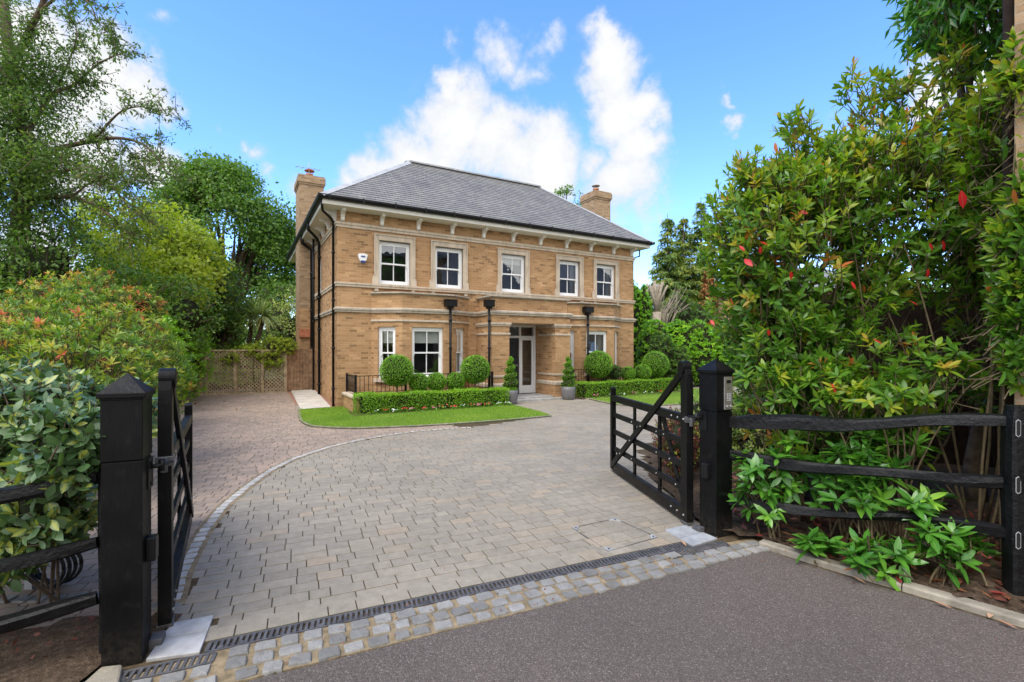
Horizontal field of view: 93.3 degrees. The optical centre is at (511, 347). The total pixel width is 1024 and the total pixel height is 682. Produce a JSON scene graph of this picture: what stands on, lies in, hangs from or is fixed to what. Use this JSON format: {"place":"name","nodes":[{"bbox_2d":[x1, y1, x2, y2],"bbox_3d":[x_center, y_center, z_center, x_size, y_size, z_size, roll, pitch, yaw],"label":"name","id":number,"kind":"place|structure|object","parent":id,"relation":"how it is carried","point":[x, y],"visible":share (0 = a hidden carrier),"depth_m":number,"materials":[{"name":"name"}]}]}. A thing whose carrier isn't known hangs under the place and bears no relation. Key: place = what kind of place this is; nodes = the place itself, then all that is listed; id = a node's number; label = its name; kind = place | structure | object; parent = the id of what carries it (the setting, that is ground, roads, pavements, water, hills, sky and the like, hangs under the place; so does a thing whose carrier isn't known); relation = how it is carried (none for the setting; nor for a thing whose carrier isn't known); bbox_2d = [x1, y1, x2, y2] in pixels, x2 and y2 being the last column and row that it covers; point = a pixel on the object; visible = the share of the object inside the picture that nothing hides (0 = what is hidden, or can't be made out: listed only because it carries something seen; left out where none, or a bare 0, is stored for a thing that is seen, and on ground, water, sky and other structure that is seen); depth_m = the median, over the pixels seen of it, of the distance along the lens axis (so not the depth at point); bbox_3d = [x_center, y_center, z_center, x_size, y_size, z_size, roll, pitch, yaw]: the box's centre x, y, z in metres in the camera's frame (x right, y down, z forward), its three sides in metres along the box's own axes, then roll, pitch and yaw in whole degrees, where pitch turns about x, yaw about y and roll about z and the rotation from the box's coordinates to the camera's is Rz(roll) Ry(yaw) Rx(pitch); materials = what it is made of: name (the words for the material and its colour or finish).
{"place":"outdoors","nodes":[
{"label":"outdoors","id":0,"kind":"place"},
{"bbox_2d":[0,612,181,681],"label":"planting bed","id":1,"kind":"object","parent":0,"point":[81,661],"visible":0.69,"depth_m":2.49,"materials":[{"name":"soil"}]},
{"bbox_2d":[2,615,96,658],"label":"fallen leaves","id":2,"kind":"object","parent":1,"relation":"on","point":[38,633],"visible":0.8,"depth_m":2.60,"materials":[{"name":"brown plant"}]},
{"bbox_2d":[0,463,101,653],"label":"rail fence","id":3,"kind":"object","parent":1,"relation":"on","point":[22,619],"visible":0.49,"depth_m":2.35,"materials":[{"name":"black wood"}]},
{"bbox_2d":[0,388,457,628],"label":"driveway apron","id":4,"kind":"object","parent":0,"point":[227,437],"visible":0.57,"depth_m":7.77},
{"bbox_2d":[24,553,83,589],"bbox_3d":[-3.062,1.454,3.216,0.337,0.293,0.112,0,0,0],"label":"hose coil","id":5,"kind":"object","parent":4,"relation":"on","point":[70,576],"visible":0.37,"depth_m":3.20,"materials":[{"name":"black plastic"}]},
{"bbox_2d":[0,350,157,604],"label":"variegated shrub","id":6,"kind":"object","parent":4,"relation":"on","point":[49,426],"visible":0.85,"depth_m":2.44,"materials":[{"name":"green plant"}]},
{"bbox_2d":[205,350,286,394],"bbox_3d":[-8.664,0.825,15.802,2.368,1.549,0.090,0,0,-21],"label":"lattice fence","id":7,"kind":"object","parent":4,"relation":"on","point":[235,382],"visible":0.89,"depth_m":15.76,"materials":[{"name":"brown wood"}]},
{"bbox_2d":[214,335,298,391],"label":"climbing plant","id":8,"kind":"object","parent":7,"relation":"attached to","point":[280,344],"visible":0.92,"depth_m":15.99,"materials":[{"name":"green plant"}]},
{"bbox_2d":[291,389,329,408],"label":"side path","id":9,"kind":"structure","parent":0,"point":[309,399],"depth_m":14.21,"materials":[{"name":"beige stone"}]},
{"bbox_2d":[79,364,696,681],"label":"ground","id":10,"kind":"structure","parent":0,"point":[87,676],"depth_m":2.52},
{"bbox_2d":[0,265,179,388],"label":"photinia shrub","id":11,"kind":"object","parent":10,"relation":"on","point":[90,290],"visible":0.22,"depth_m":8.64,"materials":[{"name":"green plant"}]},
{"bbox_2d":[0,296,198,451],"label":"photinia shrub","id":12,"kind":"object","parent":10,"relation":"on","point":[100,357],"visible":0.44,"depth_m":5.71,"materials":[{"name":"green plant"}]},
{"bbox_2d":[0,0,200,344],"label":"ash tree","id":13,"kind":"object","parent":10,"relation":"on","point":[32,173],"visible":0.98,"depth_m":12.55,"materials":[{"name":"green plant"}]},
{"bbox_2d":[0,206,228,350],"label":"holly tree","id":14,"kind":"object","parent":10,"relation":"on","point":[33,260],"visible":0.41,"depth_m":12.56,"materials":[{"name":"green plant"}]},
{"bbox_2d":[96,373,172,666],"bbox_3d":[-1.971,0.914,2.540,0.274,1.571,0.238,0,0,-24],"label":"gate post","id":15,"kind":"object","parent":10,"relation":"on","point":[129,547],"visible":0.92,"depth_m":2.44,"materials":[{"name":"black paint"}]},
{"bbox_2d":[155,368,193,629],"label":"timber gate","id":16,"kind":"structure","parent":15,"relation":"attached to","point":[171,444],"depth_m":2.77,"materials":[{"name":"black paint"}]},
{"bbox_2d":[56,189,236,314],"bbox_3d":[-12.802,-1.926,16.813,6.483,7.516,5.349,0,0,0],"label":"maple tree","id":17,"kind":"object","parent":10,"relation":"on","point":[189,248],"visible":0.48,"depth_m":16.42,"materials":[{"name":"green plant"}]},
{"bbox_2d":[77,251,259,381],"bbox_3d":[-12.666,-0.949,17.844,5.984,5.660,3.818,0,0,-33],"label":"evergreen tree","id":18,"kind":"object","parent":10,"relation":"on","point":[225,333],"visible":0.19,"depth_m":18.42,"materials":[{"name":"green plant"}]},
{"bbox_2d":[142,309,216,401],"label":"laurel hedge","id":19,"kind":"object","parent":10,"relation":"on","point":[198,364],"visible":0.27,"depth_m":13.69,"materials":[{"name":"green plant"}]},
{"bbox_2d":[136,146,295,317],"bbox_3d":[-15.310,-4.295,26.083,8.975,12.327,7.224,0,0,0],"label":"oak tree","id":20,"kind":"object","parent":10,"relation":"on","point":[265,236],"visible":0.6,"depth_m":24.80,"materials":[{"name":"green plant"}]},
{"bbox_2d":[209,342,264,384],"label":"garden shrub","id":21,"kind":"object","parent":10,"relation":"on","point":[237,347],"visible":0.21,"depth_m":18.29,"materials":[{"name":"green plant"}]},
{"bbox_2d":[213,297,285,344],"bbox_3d":[-11.064,-0.283,20.160,3.396,3.996,2.315,0,0,0],"label":"cordyline","id":22,"kind":"object","parent":10,"relation":"on","point":[251,317],"visible":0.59,"depth_m":19.87,"materials":[{"name":"green plant"}]},
{"bbox_2d":[241,280,295,378],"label":"garden shrub","id":23,"kind":"object","parent":10,"relation":"on","point":[277,314],"visible":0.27,"depth_m":23.52,"materials":[{"name":"green plant"}]},
{"bbox_2d":[264,285,295,374],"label":"garden shrub","id":24,"kind":"object","parent":10,"relation":"on","point":[291,329],"visible":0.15,"depth_m":21.57,"materials":[{"name":"green plant"}]},
{"bbox_2d":[342,391,358,410],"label":"wall","id":25,"kind":"structure","parent":10,"relation":"on","point":[348,402],"depth_m":12.21,"materials":[{"name":"yellow brick"}]},
{"bbox_2d":[346,371,492,392],"bbox_3d":[-2.502,0.920,13.416,3.852,0.500,1.182,0,0,-29],"label":"railing","id":26,"kind":"object","parent":25,"relation":"on","point":[355,383],"visible":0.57,"depth_m":12.52,"materials":[{"name":"black metal"}]},
{"bbox_2d":[286,160,654,406],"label":"house","id":27,"kind":"structure","parent":10,"relation":"on","point":[425,268],"depth_m":15.01,"materials":[{"name":"brown brick"}]},
{"bbox_2d":[285,349,311,391],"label":"side gate","id":28,"kind":"structure","parent":27,"relation":"attached to","point":[299,370],"depth_m":16.49,"materials":[{"name":"brown wood"}]},
{"bbox_2d":[373,327,394,381],"bbox_3d":[-3.474,0.175,13.457,0.680,1.530,0.296,0,0,5],"label":"window","id":29,"kind":"structure","parent":27,"relation":"in","point":[386,334],"depth_m":13.49,"materials":[{"name":"white paint"}]},
{"bbox_2d":[372,233,417,291],"bbox_3d":[-3.355,-2.391,13.786,1.325,1.602,0.288,0,0,-29],"label":"window","id":30,"kind":"structure","parent":27,"relation":"in","point":[410,283],"depth_m":13.79,"materials":[{"name":"white paint"}]},
{"bbox_2d":[412,327,446,377],"bbox_3d":[-2.418,0.175,13.776,1.110,1.530,0.296,0,0,-29],"label":"window","id":31,"kind":"structure","parent":27,"relation":"in","point":[426,335],"depth_m":13.86,"materials":[{"name":"white paint"}]},
{"bbox_2d":[429,240,470,295],"bbox_3d":[-1.911,-2.391,14.598,1.323,1.602,0.288,0,0,-29],"label":"window","id":32,"kind":"structure","parent":27,"relation":"in","point":[434,287],"depth_m":14.62,"materials":[{"name":"white paint"}]},
{"bbox_2d":[456,328,462,374],"bbox_3d":[-1.647,0.125,14.537,0.500,1.430,0.112,0,0,-64],"label":"window","id":33,"kind":"structure","parent":27,"relation":"in","point":[459,332],"depth_m":14.63,"materials":[{"name":"white paint"}]},
{"bbox_2d":[496,247,531,296],"bbox_3d":[0.019,-2.391,15.704,1.315,1.602,0.324,0,0,-29],"label":"window","id":34,"kind":"structure","parent":27,"relation":"in","point":[507,256],"depth_m":15.77,"materials":[{"name":"white paint"}]},
{"bbox_2d":[509,338,518,392],"bbox_3d":[-0.135,0.585,15.726,0.825,1.820,0.130,0,0,-29],"label":"door","id":35,"kind":"structure","parent":27,"relation":"in","point":[513,342],"depth_m":15.87,"materials":[{"name":"paint"}]},
{"bbox_2d":[554,254,585,301],"bbox_3d":[1.955,-2.391,16.818,1.305,1.602,0.370,0,0,-29],"label":"window","id":36,"kind":"structure","parent":27,"relation":"in","point":[567,258],"depth_m":16.91,"materials":[{"name":"white paint"}]},
{"bbox_2d":[592,258,621,304],"bbox_3d":[3.372,-2.391,17.614,1.315,1.602,0.370,0,0,-29],"label":"window","id":37,"kind":"structure","parent":27,"relation":"in","point":[614,264],"depth_m":17.68,"materials":[{"name":"white paint"}]},
{"bbox_2d":[634,280,652,378],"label":"ivy column","id":38,"kind":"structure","parent":10,"relation":"on","point":[643,307],"depth_m":21.83,"materials":[{"name":"green plant"}]},
{"bbox_2d":[641,350,670,377],"bbox_3d":[5.207,0.918,17.540,1.048,1.687,1.027,0,0,-30],"label":"topiary ball","id":39,"kind":"object","parent":10,"relation":"on","point":[657,362],"visible":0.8,"depth_m":17.22,"materials":[{"name":"green plant"}]},
{"bbox_2d":[646,281,691,326],"bbox_3d":[7.753,-0.790,24.221,2.404,5.185,0.677,0,0,0],"label":"pollarded tree","id":40,"kind":"object","parent":10,"relation":"on","point":[656,295],"visible":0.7,"depth_m":24.12,"materials":[{"name":"beige plant"}]},
{"bbox_2d":[646,330,692,387],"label":"garden shrub","id":41,"kind":"object","parent":10,"relation":"on","point":[673,354],"visible":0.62,"depth_m":18.51,"materials":[{"name":"green plant"}]},
{"bbox_2d":[645,214,701,318],"bbox_3d":[10.318,-3.549,32.105,6.114,10.701,6.261,0,0,0],"label":"conifer tree","id":42,"kind":"object","parent":10,"relation":"on","point":[667,272],"visible":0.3,"depth_m":31.64,"materials":[{"name":"green plant"}]},
{"bbox_2d":[672,216,705,310],"bbox_3d":[11.547,-3.599,33.057,5.733,10.801,5.882,0,0,0],"label":"conifer tree","id":43,"kind":"object","parent":10,"relation":"on","point":[683,234],"visible":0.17,"depth_m":32.73,"materials":[{"name":"green plant"}]},
{"bbox_2d":[659,290,723,325],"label":"garden shrub","id":44,"kind":"object","parent":10,"relation":"on","point":[686,315],"visible":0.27,"depth_m":26.01,"materials":[{"name":"green plant"}]},
{"bbox_2d":[681,202,720,307],"bbox_3d":[13.188,-4.300,33.347,6.466,12.201,6.394,0,0,-26],"label":"conifer tree","id":45,"kind":"object","parent":10,"relation":"on","point":[696,234],"visible":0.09,"depth_m":33.31,"materials":[{"name":"green plant"}]},
{"bbox_2d":[635,318,769,385],"bbox_3d":[10.648,0.216,20.797,11.284,2.981,1.699,0,0,-11],"label":"laurel hedge","id":46,"kind":"object","parent":10,"relation":"on","point":[696,337],"visible":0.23,"depth_m":19.67,"materials":[{"name":"green plant"}]},
{"bbox_2d":[688,359,734,537],"bbox_3d":[1.731,0.895,4.202,0.290,1.609,0.260,0,0,-24],"label":"gate post","id":47,"kind":"object","parent":10,"relation":"on","point":[715,394],"visible":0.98,"depth_m":4.13,"materials":[{"name":"black paint"}]},
{"bbox_2d":[610,361,694,525],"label":"timber gate","id":48,"kind":"structure","parent":47,"relation":"attached to","point":[683,509],"depth_m":4.80,"materials":[{"name":"black paint"}]},
{"bbox_2d":[699,270,725,324],"bbox_3d":[11.889,-1.599,29.142,2.284,6.802,2.101,0,0,0],"label":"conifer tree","id":49,"kind":"object","parent":10,"relation":"on","point":[706,285],"visible":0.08,"depth_m":29.20,"materials":[{"name":"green plant"}]},
{"bbox_2d":[729,405,1023,596],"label":"rail fence","id":50,"kind":"object","parent":10,"relation":"on","point":[1008,481],"visible":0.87,"depth_m":3.28,"materials":[{"name":"black wood"}]},
{"bbox_2d":[732,469,1023,605],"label":"fallen leaves","id":51,"kind":"object","parent":10,"relation":"on","point":[998,595],"depth_m":4.00,"materials":[{"name":"plant"}]},
{"bbox_2d":[759,539,1023,627],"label":"kerb","id":52,"kind":"structure","parent":10,"relation":"on","point":[975,606],"depth_m":3.14,"materials":[{"name":"concrete"}]},
{"bbox_2d":[880,0,1001,502],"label":"evergreen tree","id":53,"kind":"object","parent":10,"relation":"on","point":[928,21],"visible":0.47,"depth_m":4.87,"materials":[{"name":"green plant"}]},
{"bbox_2d":[1002,0,1023,404],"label":"neighbour house","id":54,"kind":"structure","parent":10,"relation":"on","point":[1012,12],"depth_m":3.77,"materials":[{"name":"brick"}]},
{"bbox_2d":[298,403,549,428],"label":"lawn","id":55,"kind":"structure","parent":0,"point":[403,421],"depth_m":10.94,"materials":[{"name":"green plant"}]},
{"bbox_2d":[347,404,511,415],"bbox_3d":[-1.969,1.592,12.631,4.360,0.056,0.920,0,0,-29],"label":"flower bed","id":56,"kind":"object","parent":55,"relation":"on","point":[410,411],"visible":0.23,"depth_m":11.91,"materials":[{"name":"soil"}]},
{"bbox_2d":[379,353,413,391],"bbox_3d":[-2.942,0.865,12.379,0.915,1.472,0.896,0,0,0],"label":"topiary ball","id":57,"kind":"object","parent":56,"relation":"on","point":[396,371],"visible":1,"depth_m":12.12,"materials":[{"name":"green plant"}]},
{"bbox_2d":[408,373,428,390],"bbox_3d":[-2.449,0.908,12.702,0.565,0.545,0.565,0,0,0],"label":"box ball","id":58,"kind":"object","parent":56,"relation":"on","point":[418,381],"visible":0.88,"depth_m":12.54,"materials":[{"name":"green plant"}]},
{"bbox_2d":[352,386,509,413],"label":"box hedge","id":59,"kind":"object","parent":56,"relation":"on","point":[369,402],"visible":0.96,"depth_m":12.24,"materials":[{"name":"green plant"}]},
{"bbox_2d":[427,372,446,389],"bbox_3d":[-2.020,0.898,12.953,0.554,0.534,0.553,0,0,1],"label":"box ball","id":60,"kind":"object","parent":56,"relation":"on","point":[437,381],"visible":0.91,"depth_m":12.79,"materials":[{"name":"green plant"}]},
{"bbox_2d":[446,372,464,389],"bbox_3d":[-1.547,0.908,13.215,0.564,0.545,0.565,0,0,-6],"label":"box ball","id":61,"kind":"object","parent":56,"relation":"on","point":[454,380],"visible":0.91,"depth_m":13.04,"materials":[{"name":"green plant"}]},
{"bbox_2d":[460,354,490,387],"bbox_3d":[-1.032,0.878,13.457,0.892,1.436,0.874,0,0,-15],"label":"topiary ball","id":62,"kind":"object","parent":56,"relation":"on","point":[475,369],"visible":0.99,"depth_m":13.21,"materials":[{"name":"green plant"}]},
{"bbox_2d":[126,538,757,681],"bbox_3d":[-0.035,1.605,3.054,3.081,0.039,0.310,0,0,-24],"label":"cobbles","id":63,"kind":"object","parent":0,"point":[236,659],"visible":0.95,"depth_m":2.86,"materials":[{"name":"stone"}]},
{"bbox_2d":[85,665,122,681],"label":"kerb","id":64,"kind":"structure","parent":63,"relation":"on","point":[109,674],"depth_m":2.32,"materials":[{"name":"concrete"}]},
{"bbox_2d":[84,651,216,681],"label":"drain channel","id":65,"kind":"object","parent":63,"relation":"on","point":[129,673],"visible":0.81,"depth_m":2.41,"materials":[{"name":"metal"}]},
{"bbox_2d":[132,664,216,681],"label":"cobbles","id":66,"kind":"object","parent":63,"relation":"on","point":[197,672],"visible":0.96,"depth_m":2.34,"materials":[{"name":"stone"}]},
{"bbox_2d":[664,541,729,558],"bbox_3d":[1.474,1.615,3.828,0.625,0.049,0.103,0,0,-24],"label":"drain channel","id":67,"kind":"object","parent":63,"relation":"on","point":[717,544],"visible":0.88,"depth_m":3.84,"materials":[{"name":"metal"}]},
{"bbox_2d":[682,540,769,564],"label":"cobbles","id":68,"kind":"object","parent":63,"relation":"on","point":[720,556],"visible":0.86,"depth_m":3.75,"materials":[{"name":"stone"}]},
{"bbox_2d":[152,386,740,627],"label":"driveway","id":69,"kind":"structure","parent":0,"point":[520,505],"depth_m":4.70,"materials":[{"name":"grey stone"}]},
{"bbox_2d":[506,390,517,404],"bbox_3d":[-0.046,1.397,13.806,0.444,0.405,0.444,0,0,-11],"label":"planter","id":70,"kind":"object","parent":69,"relation":"on","point":[513,397],"visible":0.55,"depth_m":13.62,"materials":[{"name":"stone"}]},
{"bbox_2d":[502,356,517,389],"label":"spiral topiary","id":71,"kind":"object","parent":70,"relation":"on","point":[511,382],"visible":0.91,"depth_m":13.71,"materials":[{"name":"green plant"}]},
{"bbox_2d":[561,386,574,399],"bbox_3d":[1.753,1.397,15.044,0.444,0.405,0.444,0,0,-11],"label":"planter","id":72,"kind":"object","parent":69,"relation":"on","point":[567,393],"visible":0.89,"depth_m":14.87,"materials":[{"name":"stone"}]},
{"bbox_2d":[560,357,575,386],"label":"spiral topiary","id":73,"kind":"object","parent":72,"relation":"on","point":[567,379],"visible":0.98,"depth_m":14.94,"materials":[{"name":"green plant"}]},
{"bbox_2d":[572,518,656,555],"bbox_3d":[0.883,1.603,4.129,0.570,0.022,0.627,0,0,-28],"label":"inspection cover","id":74,"kind":"object","parent":69,"relation":"on","point":[615,535],"visible":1,"depth_m":4.10,"materials":[{"name":"metal"}]},
{"bbox_2d":[0,0,993,342],"label":"sky","id":75,"kind":"structure","parent":0,"point":[646,102],"materials":[{"name":"blue"}]},
{"bbox_2d":[92,379,1023,671],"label":"paving bed","id":76,"kind":"object","parent":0,"point":[646,457],"visible":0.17,"depth_m":3.44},
{"bbox_2d":[0,592,182,609],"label":"cobbles","id":77,"kind":"object","parent":76,"relation":"on","point":[22,599],"visible":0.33,"depth_m":3.07,"materials":[{"name":"stone"}]},
{"bbox_2d":[146,615,213,661],"bbox_3d":[-1.820,1.605,2.663,0.240,0.030,0.378,0,0,-22],"label":"cover plate","id":78,"kind":"object","parent":76,"relation":"on","point":[185,638],"visible":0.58,"depth_m":2.63,"materials":[{"name":"silver metal"}]},
{"bbox_2d":[175,427,470,604],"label":"cobbles","id":79,"kind":"object","parent":76,"relation":"on","point":[203,533],"visible":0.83,"depth_m":4.48,"materials":[{"name":"grey stone"}]},
{"bbox_2d":[298,409,551,429],"bbox_3d":[-2.474,1.607,10.638,6.489,0.085,2.458,0,0,10],"label":"lawn edging","id":80,"kind":"object","parent":76,"relation":"on","point":[404,426],"visible":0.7,"depth_m":9.92,"materials":[{"name":"concrete"}]},
{"bbox_2d":[204,534,680,642],"bbox_3d":[-0.149,1.608,3.400,3.460,0.018,0.158,0,0,-24],"label":"driveway border","id":81,"kind":"object","parent":76,"relation":"on","point":[361,602],"visible":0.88,"depth_m":3.18,"materials":[{"name":"grey stone"}]},
{"bbox_2d":[204,542,691,652],"bbox_3d":[-0.101,1.615,3.252,3.352,0.049,0.103,0,0,-24],"label":"drain channel","id":82,"kind":"object","parent":76,"relation":"on","point":[608,561],"visible":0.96,"depth_m":3.07,"materials":[{"name":"metal"}]},
{"bbox_2d":[665,525,716,546],"bbox_3d":[1.506,1.605,4.120,0.312,0.030,0.366,0,0,-28],"label":"cover plate","id":83,"kind":"object","parent":76,"relation":"on","point":[690,536],"visible":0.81,"depth_m":4.10,"materials":[{"name":"grey stone"}]},
{"bbox_2d":[246,551,1023,681],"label":"road","id":84,"kind":"structure","parent":0,"point":[771,617],"depth_m":2.65,"materials":[{"name":"grey asphalt"}]},
{"bbox_2d":[582,388,738,405],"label":"lawn","id":85,"kind":"structure","parent":0,"point":[652,400],"depth_m":15.05,"materials":[{"name":"green plant"}]},
{"bbox_2d":[583,350,612,380],"bbox_3d":[2.912,0.871,16.235,1.005,1.651,1.026,0,0,-22],"label":"topiary ball","id":86,"kind":"object","parent":85,"relation":"on","point":[598,363],"visible":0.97,"depth_m":15.95,"materials":[{"name":"green plant"}]},
{"bbox_2d":[575,390,680,399],"bbox_3d":[4.204,1.592,16.732,5.220,0.056,1.020,0,0,-29],"label":"flower bed","id":87,"kind":"object","parent":85,"relation":"on","point":[619,395],"visible":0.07,"depth_m":15.92,"materials":[{"name":"soil"}]},
{"bbox_2d":[575,377,680,397],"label":"box hedge","id":88,"kind":"object","parent":87,"relation":"on","point":[585,389],"visible":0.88,"depth_m":16.14,"materials":[{"name":"green plant"}]},
{"bbox_2d":[645,440,1023,613],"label":"planting bed","id":89,"kind":"object","parent":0,"point":[1015,603],"visible":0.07,"depth_m":4.16,"materials":[{"name":"soil"}]},
{"bbox_2d":[651,407,699,477],"bbox_3d":[2.066,1.178,6.122,0.706,0.960,1.388,0,0,23],"label":"berberis","id":90,"kind":"object","parent":89,"relation":"on","point":[674,426],"visible":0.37,"depth_m":5.74,"materials":[{"name":"brown plant"}]},
{"bbox_2d":[673,386,766,456],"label":"garden shrub","id":91,"kind":"object","parent":89,"relation":"on","point":[696,409],"visible":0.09,"depth_m":6.90,"materials":[{"name":"green plant"}]},
{"bbox_2d":[727,430,822,542],"bbox_3d":[2.151,1.149,4.013,0.706,1.007,0.524,0,0,0],"label":"shrub","id":92,"kind":"object","parent":89,"relation":"on","point":[768,486],"visible":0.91,"depth_m":3.93,"materials":[{"name":"green plant"}]},
{"bbox_2d":[732,409,849,504],"bbox_3d":[2.738,1.123,4.754,1.282,1.063,0.625,0,0,-10],"label":"variegated shrub","id":93,"kind":"object","parent":89,"relation":"on","point":[752,446],"visible":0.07,"depth_m":4.63,"materials":[{"name":"green plant"}]},
{"bbox_2d":[733,350,872,524],"bbox_3d":[2.575,0.836,4.338,1.182,1.634,0.598,0,0,10],"label":"shrub","id":94,"kind":"object","parent":89,"relation":"on","point":[777,398],"visible":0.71,"depth_m":4.31,"materials":[{"name":"green plant"}]},
{"bbox_2d":[786,527,845,566],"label":"shrub","id":95,"kind":"object","parent":89,"relation":"on","point":[814,543],"visible":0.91,"depth_m":3.59,"materials":[{"name":"green plant"}]},
{"bbox_2d":[787,440,902,542],"bbox_3d":[2.641,1.198,3.923,0.870,0.911,0.632,0,0,0],"label":"shrub","id":96,"kind":"object","parent":89,"relation":"on","point":[834,484],"visible":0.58,"depth_m":3.83,"materials":[{"name":"green plant"}]},
{"bbox_2d":[695,26,1023,552],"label":"tall shrub","id":97,"kind":"object","parent":89,"relation":"on","point":[827,193],"visible":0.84,"depth_m":4.53,"materials":[{"name":"green plant"}]},
{"bbox_2d":[829,527,928,590],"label":"shrub","id":98,"kind":"object","parent":89,"relation":"on","point":[863,556],"visible":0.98,"depth_m":3.29,"materials":[{"name":"green plant"}]},
{"bbox_2d":[834,429,944,545],"bbox_3d":[2.969,1.131,3.933,0.938,1.050,0.592,0,0,-19],"label":"shrub","id":99,"kind":"object","parent":89,"relation":"on","point":[878,436],"visible":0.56,"depth_m":3.90,"materials":[{"name":"green plant"}]},
{"bbox_2d":[783,292,1000,467],"bbox_3d":[6.028,0.425,6.389,4.583,2.350,0.035,0,0,14],"label":"board fence","id":100,"kind":"object","parent":89,"relation":"on","point":[918,313],"visible":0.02,"depth_m":6.46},
{"bbox_2d":[817,476,973,549],"bbox_3d":[2.761,1.297,3.538,0.902,0.717,0.493,0,0,34],"label":"shrub","id":101,"kind":"object","parent":89,"relation":"on","point":[921,503],"visible":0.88,"depth_m":3.52,"materials":[{"name":"green plant"}]},
{"bbox_2d":[798,334,999,542],"bbox_3d":[3.039,0.771,3.889,1.300,1.764,0.690,0,0,30],"label":"shrub","id":102,"kind":"object","parent":89,"relation":"on","point":[887,398],"visible":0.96,"depth_m":3.79,"materials":[{"name":"green plant"}]},
{"bbox_2d":[904,516,1001,591],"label":"shrub","id":103,"kind":"object","parent":89,"relation":"on","point":[952,546],"visible":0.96,"depth_m":3.18,"materials":[{"name":"green plant"}]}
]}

